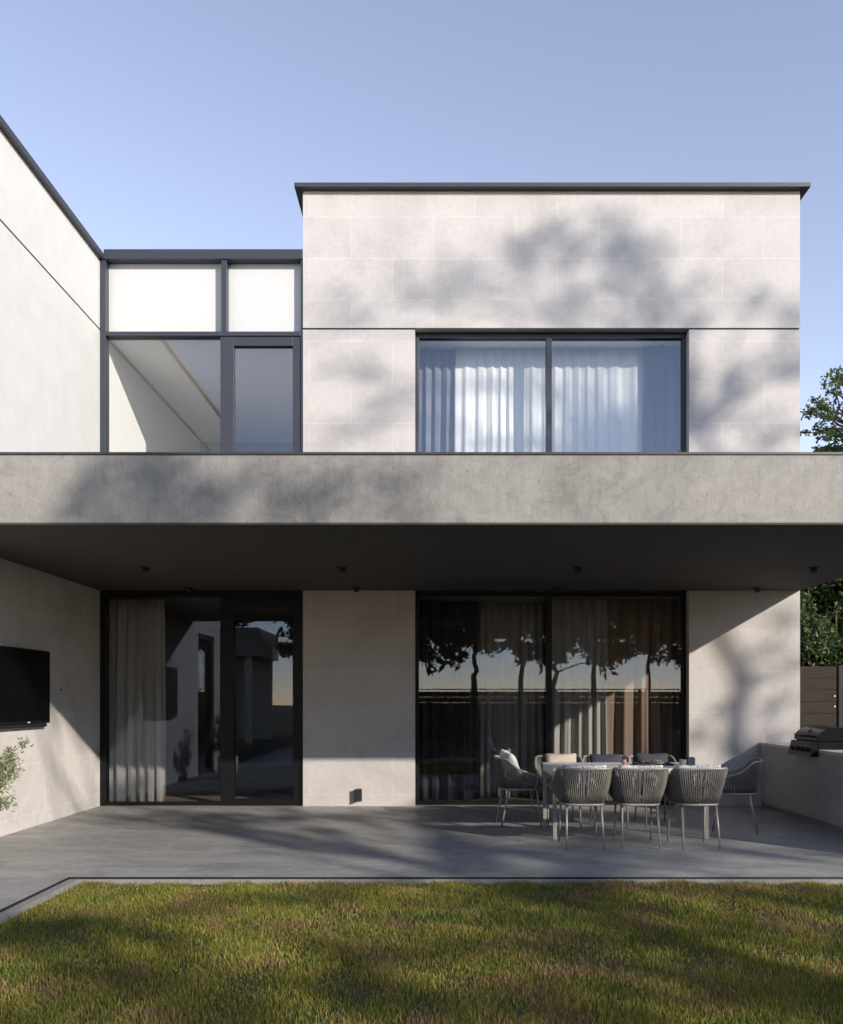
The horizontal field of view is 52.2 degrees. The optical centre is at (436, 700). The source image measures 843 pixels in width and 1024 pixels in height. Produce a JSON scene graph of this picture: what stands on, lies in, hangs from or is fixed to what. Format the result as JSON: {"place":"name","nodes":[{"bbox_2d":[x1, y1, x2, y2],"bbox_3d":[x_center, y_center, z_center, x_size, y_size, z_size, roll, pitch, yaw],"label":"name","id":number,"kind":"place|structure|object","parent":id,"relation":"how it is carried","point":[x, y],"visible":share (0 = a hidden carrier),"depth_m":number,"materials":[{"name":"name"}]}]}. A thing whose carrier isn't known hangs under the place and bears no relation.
{"place":"outdoors","nodes":[
{"label":"outdoors","id":0,"kind":"place"},
{"bbox_2d":[0,805,842,908],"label":"patio","id":1,"kind":"structure","parent":0,"point":[310,841],"depth_m":8.75,"materials":[{"name":"grey tile"}]},
{"bbox_2d":[0,736,32,811],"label":"potted olive","id":2,"kind":"object","parent":1,"relation":"on","point":[7,771],"visible":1,"depth_m":7.58,"materials":[{"name":"green plant"}]},
{"bbox_2d":[0,115,842,836],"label":"modern house","id":3,"kind":"structure","parent":1,"relation":"on","point":[230,437],"depth_m":11.94,"materials":[{"name":"stone"}]},
{"bbox_2d":[0,724,46,729],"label":"sound bar","id":4,"kind":"object","parent":3,"relation":"attached to","point":[22,726],"visible":1,"depth_m":9.61,"materials":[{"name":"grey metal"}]},
{"bbox_2d":[0,645,49,725],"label":"television","id":5,"kind":"object","parent":3,"relation":"attached to","point":[24,685],"visible":1,"depth_m":9.62,"materials":[{"name":"black plastic"}]},
{"bbox_2d":[109,599,165,800],"bbox_3d":[-4.263,0.000,12.209,0.802,2.880,0.135,0,0,0],"label":"sheer curtain","id":6,"kind":"object","parent":3,"relation":"hanging from","point":[137,731],"visible":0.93,"depth_m":12.21,"materials":[{"name":"grey fabric"}]},
{"bbox_2d":[139,567,149,573],"bbox_3d":[-3.360,-1.507,9.880,0.120,0.085,0.120,0,0,0],"label":"ceiling spotlight","id":7,"kind":"object","parent":3,"relation":"attached to","point":[145,569],"visible":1,"depth_m":9.86,"materials":[{"name":"black metal"}]},
{"bbox_2d":[106,801,219,805],"bbox_3d":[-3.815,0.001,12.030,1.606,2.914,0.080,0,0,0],"label":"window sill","id":8,"kind":"structure","parent":3,"relation":"in","point":[110,803],"depth_m":11.99,"materials":[{"name":"black metal"}]},
{"bbox_2d":[184,587,192,592],"bbox_3d":[-3.360,-1.507,11.620,0.120,0.085,0.120,0,0,0],"label":"ceiling spotlight","id":9,"kind":"object","parent":3,"relation":"attached to","point":[188,589],"visible":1,"depth_m":11.60,"materials":[{"name":"black metal"}]},
{"bbox_2d":[220,337,300,451],"bbox_3d":[-2.458,-3.617,12.030,1.121,2.922,0.100,0,0,0],"label":"door","id":10,"kind":"structure","parent":3,"relation":"in","point":[228,345],"depth_m":11.98,"materials":[{"name":"grey metal"}]},
{"bbox_2d":[220,597,300,805],"bbox_3d":[-2.457,0.005,11.998,1.121,2.906,0.164,0,0,0],"label":"door","id":11,"kind":"structure","parent":3,"relation":"in","point":[227,604],"depth_m":11.98,"materials":[{"name":"black metal"}]},
{"bbox_2d":[336,567,345,572],"bbox_3d":[-1.100,-1.507,9.880,0.120,0.085,0.120,0,0,0],"label":"ceiling spotlight","id":12,"kind":"object","parent":3,"relation":"attached to","point":[342,570],"visible":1,"depth_m":9.86,"materials":[{"name":"black metal"}]},
{"bbox_2d":[351,587,359,592],"bbox_3d":[-1.100,-1.507,11.620,0.120,0.085,0.120,0,0,0],"label":"ceiling spotlight","id":13,"kind":"object","parent":3,"relation":"attached to","point":[356,589],"visible":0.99,"depth_m":11.60,"materials":[{"name":"black metal"}]},
{"bbox_2d":[354,789,361,801],"bbox_3d":[-1.101,1.308,11.913,0.130,0.185,0.052,0,0,-29],"label":"outdoor socket","id":14,"kind":"object","parent":3,"relation":"attached to","point":[357,794],"visible":1,"depth_m":11.91,"materials":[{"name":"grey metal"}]},
{"bbox_2d":[419,348,455,451],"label":"curtain","id":15,"kind":"object","parent":3,"relation":"hanging from","point":[437,383],"visible":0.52,"depth_m":12.56,"materials":[{"name":"grey fabric"}]},
{"bbox_2d":[419,600,477,799],"bbox_3d":[0.149,-0.013,12.559,0.902,2.905,0.161,0,0,0],"label":"curtain","id":16,"kind":"object","parent":3,"relation":"hanging from","point":[448,679],"visible":0.95,"depth_m":12.56,"materials":[{"name":"grey fabric"}]},
{"bbox_2d":[455,348,544,451],"bbox_3d":[0.906,-3.657,12.539,1.335,2.962,0.077,0,0,0],"label":"sheer curtain","id":17,"kind":"object","parent":3,"relation":"hanging from","point":[500,401],"visible":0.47,"depth_m":12.54,"materials":[{"name":"white fabric"}]},
{"bbox_2d":[477,603,544,796],"bbox_3d":[1.105,-0.013,12.938,1.051,2.905,0.124,0,0,0],"label":"sheer curtain","id":18,"kind":"object","parent":3,"relation":"hanging from","point":[511,678],"visible":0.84,"depth_m":12.93,"materials":[{"name":"grey fabric"}]},
{"bbox_2d":[415,334,685,451],"bbox_3d":[1.598,-3.655,12.130,3.805,2.999,0.100,0,0,0],"label":"window","id":19,"kind":"structure","parent":3,"relation":"in","point":[548,338],"depth_m":12.08,"materials":[{"name":"grey metal"}]},
{"bbox_2d":[415,592,685,804],"bbox_3d":[1.598,-0.037,12.130,3.805,2.991,0.100,0,0,0],"label":"window","id":20,"kind":"structure","parent":3,"relation":"in","point":[548,596],"depth_m":12.08,"materials":[{"name":"black metal"}]},
{"bbox_2d":[572,567,581,573],"bbox_3d":[1.610,-1.507,9.880,0.120,0.085,0.120,0,0,0],"label":"ceiling spotlight","id":21,"kind":"object","parent":3,"relation":"attached to","point":[577,569],"visible":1,"depth_m":9.86,"materials":[{"name":"black metal"}]},
{"bbox_2d":[552,599,607,799],"bbox_3d":[2.032,-0.013,12.419,0.917,2.905,0.134,0,0,0],"label":"sheer curtain","id":22,"kind":"object","parent":3,"relation":"hanging from","point":[579,669],"visible":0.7,"depth_m":12.41,"materials":[{"name":"grey fabric"}]},
{"bbox_2d":[552,348,642,451],"bbox_3d":[2.296,-3.657,12.538,1.448,2.962,0.078,0,0,0],"label":"sheer curtain","id":23,"kind":"object","parent":3,"relation":"hanging from","point":[597,400],"visible":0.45,"depth_m":12.54,"materials":[{"name":"white fabric"}]},
{"bbox_2d":[607,599,680,799],"bbox_3d":[3.038,-0.013,12.399,1.181,2.905,0.187,0,0,0],"label":"curtain","id":24,"kind":"object","parent":3,"relation":"hanging from","point":[644,680],"visible":0.59,"depth_m":12.40,"materials":[{"name":"beige fabric"}]},
{"bbox_2d":[642,346,680,451],"bbox_3d":[3.301,-3.657,12.458,0.651,2.962,0.081,0,0,0],"label":"curtain","id":25,"kind":"object","parent":3,"relation":"hanging from","point":[661,401],"visible":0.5,"depth_m":12.46,"materials":[{"name":"fabric"}]},
{"bbox_2d":[752,587,760,592],"bbox_3d":[4.320,-1.507,11.620,0.120,0.085,0.120,0,0,0],"label":"ceiling spotlight","id":26,"kind":"object","parent":3,"relation":"attached to","point":[756,589],"visible":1,"depth_m":11.60,"materials":[{"name":"black metal"}]},
{"bbox_2d":[808,567,818,573],"bbox_3d":[4.320,-1.507,9.880,0.120,0.085,0.120,0,0,0],"label":"ceiling spotlight","id":27,"kind":"object","parent":3,"relation":"attached to","point":[813,570],"visible":1,"depth_m":9.86,"materials":[{"name":"black metal"}]},
{"bbox_2d":[492,755,541,826],"bbox_3d":[0.936,1.058,10.158,0.536,0.808,0.605,0,0,-6],"label":"rope chair","id":28,"kind":"object","parent":1,"relation":"on","point":[506,783],"visible":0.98,"depth_m":9.95,"materials":[{"name":"grey fabric"}]},
{"bbox_2d":[499,749,522,784],"bbox_3d":[0.870,0.770,10.080,0.142,0.390,0.390,-24,13,-10],"label":"cushion","id":29,"kind":"object","parent":28,"relation":"on","point":[509,756],"visible":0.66,"depth_m":9.93,"materials":[{"name":"white fabric"}]},
{"bbox_2d":[534,755,582,827],"bbox_3d":[1.459,1.058,10.164,0.605,0.808,0.536,0,0,-2],"label":"rope chair","id":30,"kind":"object","parent":1,"relation":"on","point":[538,765],"visible":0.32,"depth_m":10.27,"materials":[{"name":"grey fabric"}]},
{"bbox_2d":[545,753,575,781],"bbox_3d":[1.490,0.800,10.310,0.370,0.351,0.139,0,-14,0],"label":"cushion","id":31,"kind":"object","parent":30,"relation":"on","point":[555,757],"visible":0.39,"depth_m":10.28,"materials":[{"name":"beige fabric"}]},
{"bbox_2d":[550,767,612,848],"bbox_3d":[1.460,1.058,8.671,0.605,0.808,0.536,0,0,0],"label":"rope chair","id":32,"kind":"object","parent":1,"relation":"on","point":[559,787],"visible":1,"depth_m":8.47,"materials":[{"name":"grey fabric"}]},
{"bbox_2d":[562,765,605,789],"bbox_3d":[1.460,0.760,8.545,0.439,0.253,0.120,0,10,0],"label":"cushion","id":33,"kind":"object","parent":32,"relation":"on","point":[586,766],"visible":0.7,"depth_m":8.50,"materials":[{"name":"grey fabric"}]},
{"bbox_2d":[582,755,631,827],"bbox_3d":[2.021,1.058,10.164,0.605,0.808,0.536,0,0,3],"label":"rope chair","id":34,"kind":"object","parent":1,"relation":"on","point":[584,758],"visible":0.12,"depth_m":10.33,"materials":[{"name":"grey fabric"}]},
{"bbox_2d":[589,754,620,778],"bbox_3d":[2.020,0.805,10.310,0.370,0.341,0.131,0,-14,0],"label":"cushion","id":35,"kind":"object","parent":34,"relation":"on","point":[605,758],"visible":0.32,"depth_m":10.29,"materials":[{"name":"blue fabric"}]},
{"bbox_2d":[542,762,708,839],"bbox_3d":[2.042,1.085,9.500,1.655,0.750,0.900,0,0,0],"label":"dining table","id":36,"kind":"object","parent":1,"relation":"on","point":[550,768],"visible":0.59,"depth_m":9.62,"materials":[{"name":"grey stone"}]},
{"bbox_2d":[632,762,673,765],"bbox_3d":[2.400,0.699,9.560,0.408,0.022,0.234,0,0,-4],"label":"serving tray","id":37,"kind":"object","parent":36,"relation":"on","point":[647,763],"visible":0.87,"depth_m":9.46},
{"bbox_3d":[2.440,0.691,9.560,0.180,0.016,0.180,0,0,0],"label":"plate","id":38,"kind":"object","parent":37,"relation":"on","visible":0},
{"bbox_2d":[651,759,661,762],"bbox_3d":[2.442,0.667,9.560,0.115,0.034,0.114,0,0,0],"label":"bread","id":39,"kind":"object","parent":38,"relation":"on","point":[656,761],"visible":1,"depth_m":9.52,"materials":[{"name":"brown food"}]},
{"bbox_2d":[679,759,686,764],"bbox_3d":[2.670,0.671,9.340,0.080,0.076,0.080,0,0,0],"label":"cup","id":40,"kind":"object","parent":36,"relation":"on","point":[682,761],"visible":0.73,"depth_m":9.31,"materials":[{"name":"grey ceramic"}]},
{"bbox_2d":[608,767,668,849],"bbox_3d":[2.019,1.058,8.671,0.605,0.808,0.536,0,0,3],"label":"rope chair","id":41,"kind":"object","parent":1,"relation":"on","point":[620,797],"visible":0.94,"depth_m":8.47,"materials":[{"name":"grey fabric"}]},
{"bbox_2d":[619,765,662,788],"bbox_3d":[2.020,0.760,8.545,0.439,0.253,0.120,0,10,0],"label":"cushion","id":42,"kind":"object","parent":41,"relation":"on","point":[643,766],"visible":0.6,"depth_m":8.50,"materials":[{"name":"grey fabric"}]},
{"bbox_2d":[628,755,678,827],"bbox_3d":[2.578,1.058,10.164,0.605,0.808,0.536,0,0,-4],"label":"rope chair","id":43,"kind":"object","parent":1,"relation":"on","point":[671,758],"visible":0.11,"depth_m":10.32,"materials":[{"name":"grey fabric"}]},
{"bbox_2d":[635,753,667,761],"bbox_3d":[2.580,0.800,10.310,0.390,0.351,0.130,0,-14,0],"label":"cushion","id":44,"kind":"object","parent":43,"relation":"on","point":[662,757],"visible":0.3,"depth_m":10.29,"materials":[{"name":"blue fabric"}]},
{"bbox_2d":[664,767,727,849],"bbox_3d":[2.596,1.058,8.671,0.605,0.808,0.536,0,0,-3],"label":"rope chair","id":45,"kind":"object","parent":1,"relation":"on","point":[673,794],"visible":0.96,"depth_m":8.47,"materials":[{"name":"grey fabric"}]},
{"bbox_2d":[676,765,720,789],"bbox_3d":[2.595,0.760,8.545,0.439,0.253,0.119,0,10,0],"label":"cushion","id":46,"kind":"object","parent":45,"relation":"on","point":[701,766],"visible":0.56,"depth_m":8.50,"materials":[{"name":"grey fabric"}]},
{"bbox_2d":[712,758,762,833],"bbox_3d":[3.382,1.058,9.682,0.536,0.808,0.605,0,0,20],"label":"rope chair","id":47,"kind":"object","parent":1,"relation":"on","point":[740,785],"visible":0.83,"depth_m":9.45,"materials":[{"name":"grey fabric"}]},
{"bbox_2d":[760,742,842,831],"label":"outdoor kitchen counter","id":48,"kind":"object","parent":1,"relation":"on","point":[809,789],"visible":0.79,"depth_m":10.51,"materials":[{"name":"concrete"}]},
{"bbox_2d":[788,726,842,756],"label":"barbecue","id":49,"kind":"object","parent":48,"relation":"on","point":[810,741],"visible":1,"depth_m":10.16,"materials":[{"name":"black metal"}]},
{"bbox_2d":[800,665,842,728],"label":"side fence","id":50,"kind":"object","parent":1,"relation":"on","point":[821,683],"visible":0.35,"depth_m":13.19,"materials":[{"name":"brown wood"}]},
{"bbox_2d":[0,809,842,1023],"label":"ground","id":51,"kind":"structure","parent":0,"point":[374,987],"depth_m":5.02,"materials":[{"name":"green plant"}]},
{"bbox_2d":[0,879,842,924],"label":"patio kerb","id":52,"kind":"structure","parent":51,"relation":"on","point":[47,895],"depth_m":7.12,"materials":[{"name":"concrete"}]},
{"bbox_2d":[0,877,842,911],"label":"patio steel edge","id":53,"kind":"object","parent":51,"relation":"on","point":[32,895],"visible":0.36,"depth_m":7.13,"materials":[{"name":"grey metal"}]},
{"bbox_2d":[800,577,842,713],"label":"laurel","id":54,"kind":"object","parent":51,"relation":"on","point":[821,641],"visible":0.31,"depth_m":14.72,"materials":[{"name":"green plant"}]},
{"bbox_2d":[800,365,842,451],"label":"slender tree","id":55,"kind":"object","parent":51,"relation":"on","point":[831,432],"visible":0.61,"depth_m":17.27,"materials":[{"name":"green plant"}]},
{"bbox_2d":[0,0,842,451],"label":"sky","id":56,"kind":"structure","parent":0,"point":[159,124],"materials":[{"name":"blue"}]},
{"bbox_2d":[686,757,694,764],"bbox_3d":[2.800,0.664,9.500,0.080,0.090,0.080,0,0,0],"label":"candle box","id":57,"kind":"object","parent":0,"point":[690,760],"visible":0.81,"depth_m":9.46,"materials":[{"name":"blue fabric"}]}
]}

